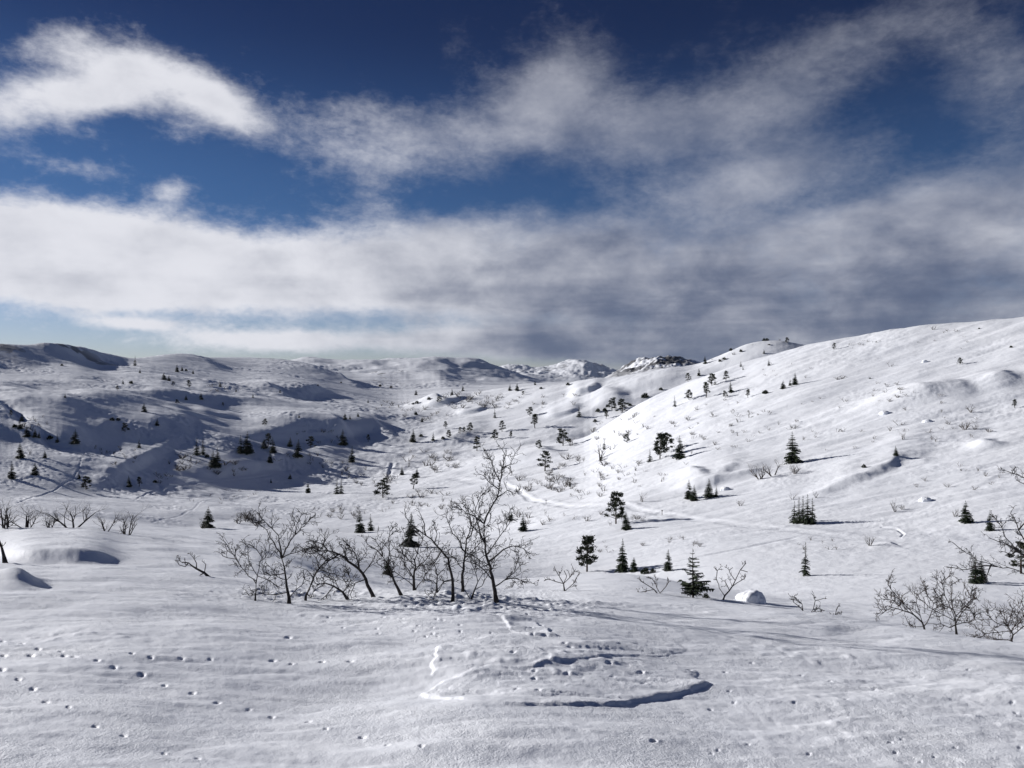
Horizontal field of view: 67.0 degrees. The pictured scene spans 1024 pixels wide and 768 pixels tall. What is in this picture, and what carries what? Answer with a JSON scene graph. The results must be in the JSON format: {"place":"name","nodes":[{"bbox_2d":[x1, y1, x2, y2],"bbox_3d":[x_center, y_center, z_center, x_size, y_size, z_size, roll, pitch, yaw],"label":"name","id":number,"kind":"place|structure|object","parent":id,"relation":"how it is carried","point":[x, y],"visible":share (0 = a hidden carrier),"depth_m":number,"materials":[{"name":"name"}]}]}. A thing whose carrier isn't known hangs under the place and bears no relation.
{"place":"outdoors","nodes":[
{"label":"outdoors","id":0,"kind":"place"},
{"bbox_2d":[292,356,616,383],"bbox_3d":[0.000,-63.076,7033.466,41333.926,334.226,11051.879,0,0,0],"label":"distant mountains","id":1,"kind":"structure","parent":0,"point":[473,369],"depth_m":2270.74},
{"bbox_2d":[0,523,1023,767],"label":"snow ground","id":2,"kind":"structure","parent":0,"point":[136,649],"depth_m":7.81,"materials":[{"name":"snow"}]},
{"bbox_2d":[0,541,7,562],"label":"birch tree","id":3,"kind":"object","parent":2,"relation":"on","point":[4,559],"visible":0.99,"depth_m":16.98,"materials":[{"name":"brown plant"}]},
{"bbox_2d":[0,498,21,528],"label":"birch shrub","id":4,"kind":"object","parent":2,"relation":"on","point":[4,524],"visible":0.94,"depth_m":29.86,"materials":[{"name":"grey plant"}]},
{"bbox_2d":[2,502,45,527],"bbox_3d":[-18.833,5.097,30.050,1.571,1.171,2.442,0,0,-20],"label":"birch shrub","id":5,"kind":"object","parent":2,"relation":"on","point":[27,523],"visible":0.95,"depth_m":30.01,"materials":[{"name":"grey plant"}]},
{"bbox_2d":[38,513,61,527],"bbox_3d":[-17.898,5.129,29.994,0.844,1.079,1.057,0,0,-12],"label":"birch shrub","id":6,"kind":"object","parent":2,"relation":"on","point":[49,523],"visible":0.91,"depth_m":29.95,"materials":[{"name":"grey plant"}]},
{"bbox_2d":[33,487,103,527],"bbox_3d":[-16.747,4.811,29.850,3.146,1.893,2.504,0,0,-42],"label":"birch shrub","id":7,"kind":"object","parent":2,"relation":"on","point":[64,525],"visible":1,"depth_m":29.82,"materials":[{"name":"brown plant"}]},
{"bbox_2d":[92,510,121,530],"bbox_3d":[-15.199,5.089,29.000,1.592,1.064,1.038,0,0,-15],"label":"birch shrub","id":8,"kind":"object","parent":2,"relation":"on","point":[104,529],"visible":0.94,"depth_m":29.02,"materials":[{"name":"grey plant"}]},
{"bbox_2d":[115,505,147,534],"bbox_3d":[-13.675,4.828,28.064,1.510,1.559,1.000,0,0,-35],"label":"birch shrub","id":9,"kind":"object","parent":2,"relation":"on","point":[132,524],"visible":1,"depth_m":28.00,"materials":[{"name":"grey plant"}]},
{"bbox_2d":[175,552,210,576],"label":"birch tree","id":10,"kind":"object","parent":2,"relation":"on","point":[202,572],"visible":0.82,"depth_m":15.94,"materials":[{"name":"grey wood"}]},
{"bbox_2d":[216,532,288,600],"bbox_3d":[-4.425,3.057,12.955,1.345,1.212,0.654,0,0,20],"label":"birch tree","id":11,"kind":"object","parent":2,"relation":"on","point":[237,548],"visible":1,"depth_m":12.90,"materials":[{"name":"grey plant"}]},
{"bbox_2d":[235,501,322,603],"bbox_3d":[-3.900,2.849,12.979,1.488,1.830,0.843,0,0,0],"label":"birch tree","id":12,"kind":"object","parent":2,"relation":"on","point":[284,570],"visible":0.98,"depth_m":13.01,"materials":[{"name":"brown plant"}]},
{"bbox_2d":[295,528,355,600],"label":"birch tree","id":13,"kind":"object","parent":2,"relation":"on","point":[321,569],"visible":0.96,"depth_m":13.53,"materials":[{"name":"grey plant"}]},
{"bbox_2d":[308,564,360,600],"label":"birch tree","id":14,"kind":"object","parent":2,"relation":"on","point":[337,587],"visible":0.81,"depth_m":13.79,"materials":[{"name":"grey plant"}]},
{"bbox_2d":[297,531,384,599],"bbox_3d":[-3.113,3.291,13.950,1.622,1.348,0.871,0,0,0],"label":"birch tree","id":15,"kind":"object","parent":2,"relation":"on","point":[371,592],"visible":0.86,"depth_m":13.90,"materials":[{"name":"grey plant"}]},
{"bbox_2d":[361,522,402,595],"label":"birch tree","id":16,"kind":"object","parent":2,"relation":"on","point":[392,576],"visible":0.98,"depth_m":13.95,"materials":[{"name":"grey plant"}]},
{"bbox_2d":[382,556,393,574],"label":"spruce tree","id":17,"kind":"object","parent":2,"relation":"on","point":[386,567],"visible":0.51,"depth_m":39.17,"materials":[{"name":"green plant"}]},
{"bbox_2d":[387,521,441,590],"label":"birch tree","id":18,"kind":"object","parent":2,"relation":"on","point":[405,564],"visible":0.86,"depth_m":14.93,"materials":[{"name":"grey plant"}]},
{"bbox_2d":[400,502,454,601],"bbox_3d":[-1.445,2.866,13.071,0.961,1.744,0.535,0,0,0],"label":"birch tree","id":19,"kind":"object","parent":2,"relation":"on","point":[451,575],"visible":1,"depth_m":13.03,"materials":[{"name":"grey plant"}]},
{"bbox_2d":[417,547,458,592],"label":"birch tree","id":20,"kind":"object","parent":2,"relation":"on","point":[447,568],"visible":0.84,"depth_m":14.02,"materials":[{"name":"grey plant"}]},
{"bbox_2d":[435,492,504,591],"bbox_3d":[-0.809,3.025,14.670,1.338,2.003,0.786,0,0,0],"label":"birch tree","id":21,"kind":"object","parent":2,"relation":"on","point":[466,543],"visible":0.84,"depth_m":14.55,"materials":[{"name":"grey plant"}]},
{"bbox_2d":[459,555,488,598],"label":"birch tree","id":22,"kind":"object","parent":2,"relation":"on","point":[475,588],"visible":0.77,"depth_m":13.21,"materials":[{"name":"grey plant"}]},
{"bbox_2d":[447,441,538,602],"bbox_3d":[-0.348,2.349,13.071,1.521,2.760,1.098,0,0,-17],"label":"birch tree","id":23,"kind":"object","parent":2,"relation":"on","point":[495,596],"visible":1,"depth_m":12.96,"materials":[{"name":"brown plant"}]},
{"bbox_2d":[544,564,579,590],"bbox_3d":[2.516,9.578,38.109,1.898,1.612,0.904,0,0,0],"label":"willow bush","id":24,"kind":"object","parent":2,"relation":"on","point":[572,573],"visible":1,"depth_m":38.10,"materials":[{"name":"plant"}]},
{"bbox_2d":[637,576,669,592],"bbox_3d":[6.523,9.422,35.904,1.770,1.074,0.834,0,0,-7],"label":"willow bush","id":25,"kind":"object","parent":2,"relation":"on","point":[652,584],"visible":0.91,"depth_m":35.96,"materials":[{"name":"plant"}]},
{"bbox_2d":[678,550,714,597],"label":"young spruce","id":26,"kind":"object","parent":2,"relation":"on","point":[695,587],"visible":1,"depth_m":35.88,"materials":[{"name":"green plant"}]},
{"bbox_2d":[713,561,746,599],"bbox_3d":[10.141,9.157,35.626,1.915,2.185,1.091,0,0,-27],"label":"bush","id":27,"kind":"object","parent":2,"relation":"on","point":[730,579],"visible":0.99,"depth_m":35.63,"materials":[{"name":"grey plant"}]},
{"bbox_2d":[735,589,765,603],"bbox_3d":[11.460,10.384,36.996,1.389,1.054,1.224,0,0,0],"label":"snow covered boulder","id":28,"kind":"object","parent":2,"relation":"on","point":[753,596],"visible":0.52,"depth_m":36.63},
{"bbox_2d":[788,591,826,611],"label":"birch tree","id":29,"kind":"object","parent":2,"relation":"on","point":[796,599],"visible":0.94,"depth_m":21.96,"materials":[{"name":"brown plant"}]},
{"bbox_2d":[874,568,947,629],"bbox_3d":[13.471,7.364,26.021,2.576,2.205,1.396,0,0,12],"label":"birch tree","id":30,"kind":"object","parent":2,"relation":"on","point":[891,595],"visible":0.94,"depth_m":25.99,"materials":[{"name":"grey plant"}]},
{"bbox_2d":[912,566,988,634],"bbox_3d":[14.799,7.268,25.919,2.267,2.604,1.616,0,0,0],"label":"birch tree","id":31,"kind":"object","parent":2,"relation":"on","point":[973,595],"visible":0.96,"depth_m":25.77,"materials":[{"name":"brown plant"}]},
{"bbox_2d":[944,466,1023,591],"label":"birch tree","id":32,"kind":"object","parent":2,"relation":"on","point":[1004,544],"visible":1,"depth_m":8.99,"materials":[{"name":"brown plant"}]},
{"bbox_2d":[965,590,1023,641],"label":"birch tree","id":33,"kind":"object","parent":2,"relation":"on","point":[1021,619],"visible":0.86,"depth_m":23.75,"materials":[{"name":"grey plant"}]},
{"bbox_2d":[0,317,1023,594],"bbox_3d":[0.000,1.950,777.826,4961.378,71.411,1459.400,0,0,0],"label":"snowy hills","id":34,"kind":"structure","parent":0,"point":[760,533],"depth_m":196.29,"materials":[{"name":"snow"}]},
{"bbox_2d":[7,462,16,478],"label":"spruce tree","id":35,"kind":"object","parent":34,"relation":"on","point":[11,475],"visible":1,"depth_m":197.58,"materials":[{"name":"green plant"}]},
{"bbox_2d":[15,446,24,458],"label":"spruce tree","id":36,"kind":"object","parent":34,"relation":"on","point":[21,452],"visible":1,"depth_m":222.45,"materials":[{"name":"green plant"}]},
{"bbox_2d":[22,427,30,436],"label":"spruce tree","id":37,"kind":"object","parent":34,"relation":"on","point":[26,433],"visible":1,"depth_m":252.33,"materials":[{"name":"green plant"}]},
{"bbox_2d":[30,465,39,475],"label":"spruce tree","id":38,"kind":"object","parent":34,"relation":"on","point":[33,471],"visible":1,"depth_m":204.02,"materials":[{"name":"green plant"}]},
{"bbox_2d":[70,429,79,443],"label":"spruce tree","id":39,"kind":"object","parent":34,"relation":"on","point":[74,439],"visible":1,"depth_m":256.18,"materials":[{"name":"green plant"}]},
{"bbox_2d":[81,476,91,488],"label":"pine tree","id":40,"kind":"object","parent":34,"relation":"on","point":[88,481],"visible":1,"depth_m":202.62,"materials":[{"name":"green plant"}]},
{"bbox_2d":[121,423,129,430],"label":"pine tree","id":41,"kind":"object","parent":34,"relation":"on","point":[124,425],"visible":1,"depth_m":293.96,"materials":[{"name":"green plant"}]},
{"bbox_2d":[193,441,200,455],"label":"spruce tree","id":42,"kind":"object","parent":34,"relation":"on","point":[197,451],"visible":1,"depth_m":285.37,"materials":[{"name":"green plant"}]},
{"bbox_2d":[200,507,214,527],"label":"spruce tree","id":43,"kind":"object","parent":34,"relation":"on","point":[208,518],"visible":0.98,"depth_m":156.74,"materials":[{"name":"green plant"}]},
{"bbox_2d":[209,454,219,467],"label":"spruce tree","id":44,"kind":"object","parent":34,"relation":"on","point":[213,463],"visible":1,"depth_m":269.47,"materials":[{"name":"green plant"}]},
{"bbox_2d":[215,447,221,467],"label":"spruce tree","id":45,"kind":"object","parent":34,"relation":"on","point":[217,457],"visible":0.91,"depth_m":271.66,"materials":[{"name":"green plant"}]},
{"bbox_2d":[237,435,245,453],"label":"spruce tree","id":46,"kind":"object","parent":34,"relation":"on","point":[240,449],"visible":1,"depth_m":303.29,"materials":[{"name":"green plant"}]},
{"bbox_2d":[243,431,254,454],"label":"spruce tree","id":47,"kind":"object","parent":34,"relation":"on","point":[247,443],"visible":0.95,"depth_m":306.50,"materials":[{"name":"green plant"}]},
{"bbox_2d":[261,439,267,448],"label":"spruce tree","id":48,"kind":"object","parent":34,"relation":"on","point":[264,445],"visible":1,"depth_m":322.52,"materials":[{"name":"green plant"}]},
{"bbox_2d":[264,433,271,444],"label":"pine tree","id":49,"kind":"object","parent":34,"relation":"on","point":[268,435],"visible":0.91,"depth_m":325.98,"materials":[{"name":"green plant"}]},
{"bbox_2d":[269,437,276,452],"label":"spruce tree","id":50,"kind":"object","parent":34,"relation":"on","point":[272,450],"visible":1,"depth_m":318.76,"materials":[{"name":"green plant"}]},
{"bbox_2d":[292,438,303,457],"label":"spruce tree","id":51,"kind":"object","parent":34,"relation":"on","point":[298,448],"visible":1,"depth_m":321.21,"materials":[{"name":"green plant"}]},
{"bbox_2d":[305,436,316,446],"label":"pine tree","id":52,"kind":"object","parent":34,"relation":"on","point":[311,439],"visible":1,"depth_m":345.36,"materials":[{"name":"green plant"}]},
{"bbox_2d":[337,431,347,445],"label":"spruce tree","id":53,"kind":"object","parent":34,"relation":"on","point":[343,442],"visible":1,"depth_m":358.93,"materials":[{"name":"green plant"}]},
{"bbox_2d":[348,449,355,461],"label":"spruce tree","id":54,"kind":"object","parent":34,"relation":"on","point":[352,458],"visible":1,"depth_m":329.36,"materials":[{"name":"green plant"}]},
{"bbox_2d":[354,511,365,532],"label":"spruce tree","id":55,"kind":"object","parent":34,"relation":"on","point":[360,528],"visible":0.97,"depth_m":155.63,"materials":[{"name":"green plant"}]},
{"bbox_2d":[367,514,374,530],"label":"spruce tree","id":56,"kind":"object","parent":34,"relation":"on","point":[370,528],"visible":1,"depth_m":158.65,"materials":[{"name":"green plant"}]},
{"bbox_2d":[372,478,392,497],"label":"pine tree","id":57,"kind":"object","parent":34,"relation":"on","point":[382,483],"visible":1,"depth_m":229.14,"materials":[{"name":"green plant"}]},
{"bbox_2d":[401,514,418,546],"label":"spruce tree","id":58,"kind":"object","parent":34,"relation":"on","point":[411,537],"visible":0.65,"depth_m":107.29,"materials":[{"name":"green plant"}]},
{"bbox_2d":[409,432,415,441],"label":"spruce tree","id":59,"kind":"object","parent":34,"relation":"on","point":[412,438],"visible":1,"depth_m":370.85,"materials":[{"name":"green plant"}]},
{"bbox_2d":[409,473,417,488],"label":"pine tree","id":60,"kind":"object","parent":34,"relation":"on","point":[414,475],"visible":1,"depth_m":242.63,"materials":[{"name":"green plant"}]},
{"bbox_2d":[473,436,481,448],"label":"pine tree","id":61,"kind":"object","parent":34,"relation":"on","point":[476,443],"visible":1,"depth_m":336.54,"materials":[{"name":"green plant"}]},
{"bbox_2d":[490,429,497,438],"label":"pine tree","id":62,"kind":"object","parent":34,"relation":"on","point":[495,432],"visible":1,"depth_m":359.44,"materials":[{"name":"green plant"}]},
{"bbox_2d":[23,330,993,551],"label":"twig scrub","id":63,"kind":"object","parent":34,"relation":"on","point":[904,408],"visible":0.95,"depth_m":231.59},
{"bbox_2d":[518,514,527,531],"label":"spruce tree","id":64,"kind":"object","parent":34,"relation":"on","point":[523,527],"visible":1,"depth_m":119.38,"materials":[{"name":"green plant"}]},
{"bbox_2d":[531,414,537,427],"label":"pine tree","id":65,"kind":"object","parent":34,"relation":"on","point":[533,418],"visible":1,"depth_m":365.94,"materials":[{"name":"green plant"}]},
{"bbox_2d":[537,450,552,470],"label":"pine tree","id":66,"kind":"object","parent":34,"relation":"on","point":[546,454],"visible":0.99,"depth_m":231.48,"materials":[{"name":"green plant"}]},
{"bbox_2d":[556,428,570,445],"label":"pine tree","id":67,"kind":"object","parent":34,"relation":"on","point":[558,439],"visible":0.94,"depth_m":286.16,"materials":[{"name":"green plant"}]},
{"bbox_2d":[576,535,598,571],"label":"pine tree","id":68,"kind":"object","parent":34,"relation":"on","point":[587,541],"visible":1,"depth_m":75.04,"materials":[{"name":"green plant"}]},
{"bbox_2d":[594,441,606,456],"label":"bare shrub","id":69,"kind":"object","parent":34,"relation":"on","point":[600,448],"visible":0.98,"depth_m":220.28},
{"bbox_2d":[605,397,616,408],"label":"pine tree","id":70,"kind":"object","parent":34,"relation":"on","point":[611,400],"visible":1,"depth_m":370.04,"materials":[{"name":"green plant"}]},
{"bbox_2d":[604,491,625,523],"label":"pine tree","id":71,"kind":"object","parent":34,"relation":"on","point":[614,504],"visible":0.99,"depth_m":107.81,"materials":[{"name":"green plant"}]},
{"bbox_2d":[614,539,629,572],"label":"spruce tree","id":72,"kind":"object","parent":34,"relation":"on","point":[622,566],"visible":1,"depth_m":72.49,"materials":[{"name":"green plant"}]},
{"bbox_2d":[615,398,628,411],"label":"pine tree","id":73,"kind":"object","parent":34,"relation":"on","point":[622,404],"visible":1,"depth_m":363.27,"materials":[{"name":"green plant"}]},
{"bbox_2d":[621,513,631,530],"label":"spruce tree","id":74,"kind":"object","parent":34,"relation":"on","point":[625,522],"visible":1,"depth_m":101.13,"materials":[{"name":"green plant"}]},
{"bbox_2d":[629,560,638,571],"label":"spruce tree","id":75,"kind":"object","parent":34,"relation":"on","point":[633,567],"visible":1,"depth_m":71.58,"materials":[{"name":"green plant"}]},
{"bbox_2d":[639,567,649,573],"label":"juniper bush","id":76,"kind":"object","parent":34,"relation":"on","point":[645,570],"visible":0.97,"depth_m":69.30,"materials":[{"name":"green plant"}]},
{"bbox_2d":[652,432,668,458],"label":"pine tree","id":77,"kind":"object","parent":34,"relation":"on","point":[661,438],"visible":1,"depth_m":173.92,"materials":[{"name":"green plant"}]},
{"bbox_2d":[662,550,672,570],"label":"spruce tree","id":78,"kind":"object","parent":34,"relation":"on","point":[668,564],"visible":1,"depth_m":68.27,"materials":[{"name":"green plant"}]},
{"bbox_2d":[661,432,673,451],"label":"pine tree","id":79,"kind":"object","parent":34,"relation":"on","point":[670,439],"visible":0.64,"depth_m":180.57,"materials":[{"name":"green plant"}]},
{"bbox_2d":[672,436,685,459],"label":"spruce tree","id":80,"kind":"object","parent":34,"relation":"on","point":[679,454],"visible":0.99,"depth_m":164.39,"materials":[{"name":"green plant"}]},
{"bbox_2d":[684,481,692,498],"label":"spruce tree","id":81,"kind":"object","parent":34,"relation":"on","point":[688,495],"visible":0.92,"depth_m":119.67,"materials":[{"name":"green plant"}]},
{"bbox_2d":[684,389,692,397],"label":"spruce tree","id":82,"kind":"object","parent":34,"relation":"on","point":[689,392],"visible":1,"depth_m":245.30,"materials":[{"name":"green plant"}]},
{"bbox_2d":[689,486,697,500],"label":"spruce tree","id":83,"kind":"object","parent":34,"relation":"on","point":[694,497],"visible":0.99,"depth_m":117.62,"materials":[{"name":"green plant"}]},
{"bbox_2d":[703,382,710,396],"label":"pine tree","id":84,"kind":"object","parent":34,"relation":"on","point":[705,386],"visible":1,"depth_m":240.78,"materials":[{"name":"green plant"}]},
{"bbox_2d":[702,479,714,498],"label":"spruce tree","id":85,"kind":"object","parent":34,"relation":"on","point":[708,493],"visible":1,"depth_m":117.64,"materials":[{"name":"green plant"}]},
{"bbox_2d":[707,373,716,384],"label":"pine tree","id":86,"kind":"object","parent":34,"relation":"on","point":[710,377],"visible":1,"depth_m":256.27,"materials":[{"name":"green plant"}]},
{"bbox_2d":[748,463,766,478],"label":"bare shrub","id":87,"kind":"object","parent":34,"relation":"on","point":[755,475],"visible":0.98,"depth_m":124.27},
{"bbox_2d":[762,459,784,475],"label":"bare shrub","id":88,"kind":"object","parent":34,"relation":"on","point":[770,467],"visible":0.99,"depth_m":124.62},
{"bbox_2d":[788,501,797,522],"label":"spruce tree","id":89,"kind":"object","parent":34,"relation":"on","point":[794,517],"visible":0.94,"depth_m":91.23,"materials":[{"name":"green plant"}]},
{"bbox_2d":[785,464,800,473],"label":"bare shrub","id":90,"kind":"object","parent":34,"relation":"on","point":[795,472],"visible":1,"depth_m":123.11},
{"bbox_2d":[784,433,802,464],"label":"spruce tree","id":91,"kind":"object","parent":34,"relation":"on","point":[793,457],"visible":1,"depth_m":132.70,"materials":[{"name":"green plant"}]},
{"bbox_2d":[791,376,798,384],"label":"spruce tree","id":92,"kind":"object","parent":34,"relation":"on","point":[795,381],"visible":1,"depth_m":215.41,"materials":[{"name":"green plant"}]},
{"bbox_2d":[792,498,802,523],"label":"spruce tree","id":93,"kind":"object","parent":34,"relation":"on","point":[797,520],"visible":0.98,"depth_m":90.19,"materials":[{"name":"green plant"}]},
{"bbox_2d":[797,499,805,523],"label":"spruce tree","id":94,"kind":"object","parent":34,"relation":"on","point":[801,516],"visible":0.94,"depth_m":89.83,"materials":[{"name":"green plant"}]},
{"bbox_2d":[799,542,810,575],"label":"spruce tree","id":95,"kind":"object","parent":34,"relation":"on","point":[804,571],"visible":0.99,"depth_m":56.15,"materials":[{"name":"green plant"}]},
{"bbox_2d":[801,494,812,524],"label":"spruce tree","id":96,"kind":"object","parent":34,"relation":"on","point":[807,519],"visible":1,"depth_m":89.21,"materials":[{"name":"green plant"}]},
{"bbox_2d":[808,498,816,524],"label":"spruce tree","id":97,"kind":"object","parent":34,"relation":"on","point":[812,518],"visible":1,"depth_m":88.81,"materials":[{"name":"green plant"}]},
{"bbox_2d":[863,535,875,545],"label":"bare shrub","id":98,"kind":"object","parent":34,"relation":"on","point":[869,540],"visible":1,"depth_m":70.38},
{"bbox_2d":[879,411,889,414],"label":"snow covered boulder","id":99,"kind":"object","parent":34,"relation":"on","point":[884,412],"visible":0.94,"depth_m":157.07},
{"bbox_2d":[918,497,931,501],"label":"snow covered boulder","id":100,"kind":"object","parent":34,"relation":"on","point":[924,499],"visible":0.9,"depth_m":92.49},
{"bbox_2d":[958,421,972,429],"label":"bare shrub","id":101,"kind":"object","parent":34,"relation":"on","point":[966,425],"visible":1,"depth_m":133.24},
{"bbox_2d":[957,501,974,523],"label":"spruce tree","id":102,"kind":"object","parent":34,"relation":"on","point":[965,518],"visible":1,"depth_m":79.10,"materials":[{"name":"green plant"}]},
{"bbox_2d":[968,555,983,583],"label":"spruce tree","id":103,"kind":"object","parent":34,"relation":"on","point":[976,579],"visible":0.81,"depth_m":48.33,"materials":[{"name":"green plant"}]},
{"bbox_2d":[978,557,988,582],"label":"spruce tree","id":104,"kind":"object","parent":34,"relation":"on","point":[982,575],"visible":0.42,"depth_m":48.86,"materials":[{"name":"green plant"}]},
{"bbox_2d":[984,512,994,530],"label":"spruce tree","id":105,"kind":"object","parent":34,"relation":"on","point":[989,526],"visible":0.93,"depth_m":74.48,"materials":[{"name":"green plant"}]},
{"bbox_2d":[1005,541,1023,573],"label":"pine tree","id":106,"kind":"object","parent":34,"relation":"on","point":[1020,557],"visible":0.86,"depth_m":51.95,"materials":[{"name":"green plant"}]},
{"bbox_2d":[0,0,1023,369],"label":"sky","id":107,"kind":"structure","parent":0,"point":[613,184],"materials":[{"name":"blue"}]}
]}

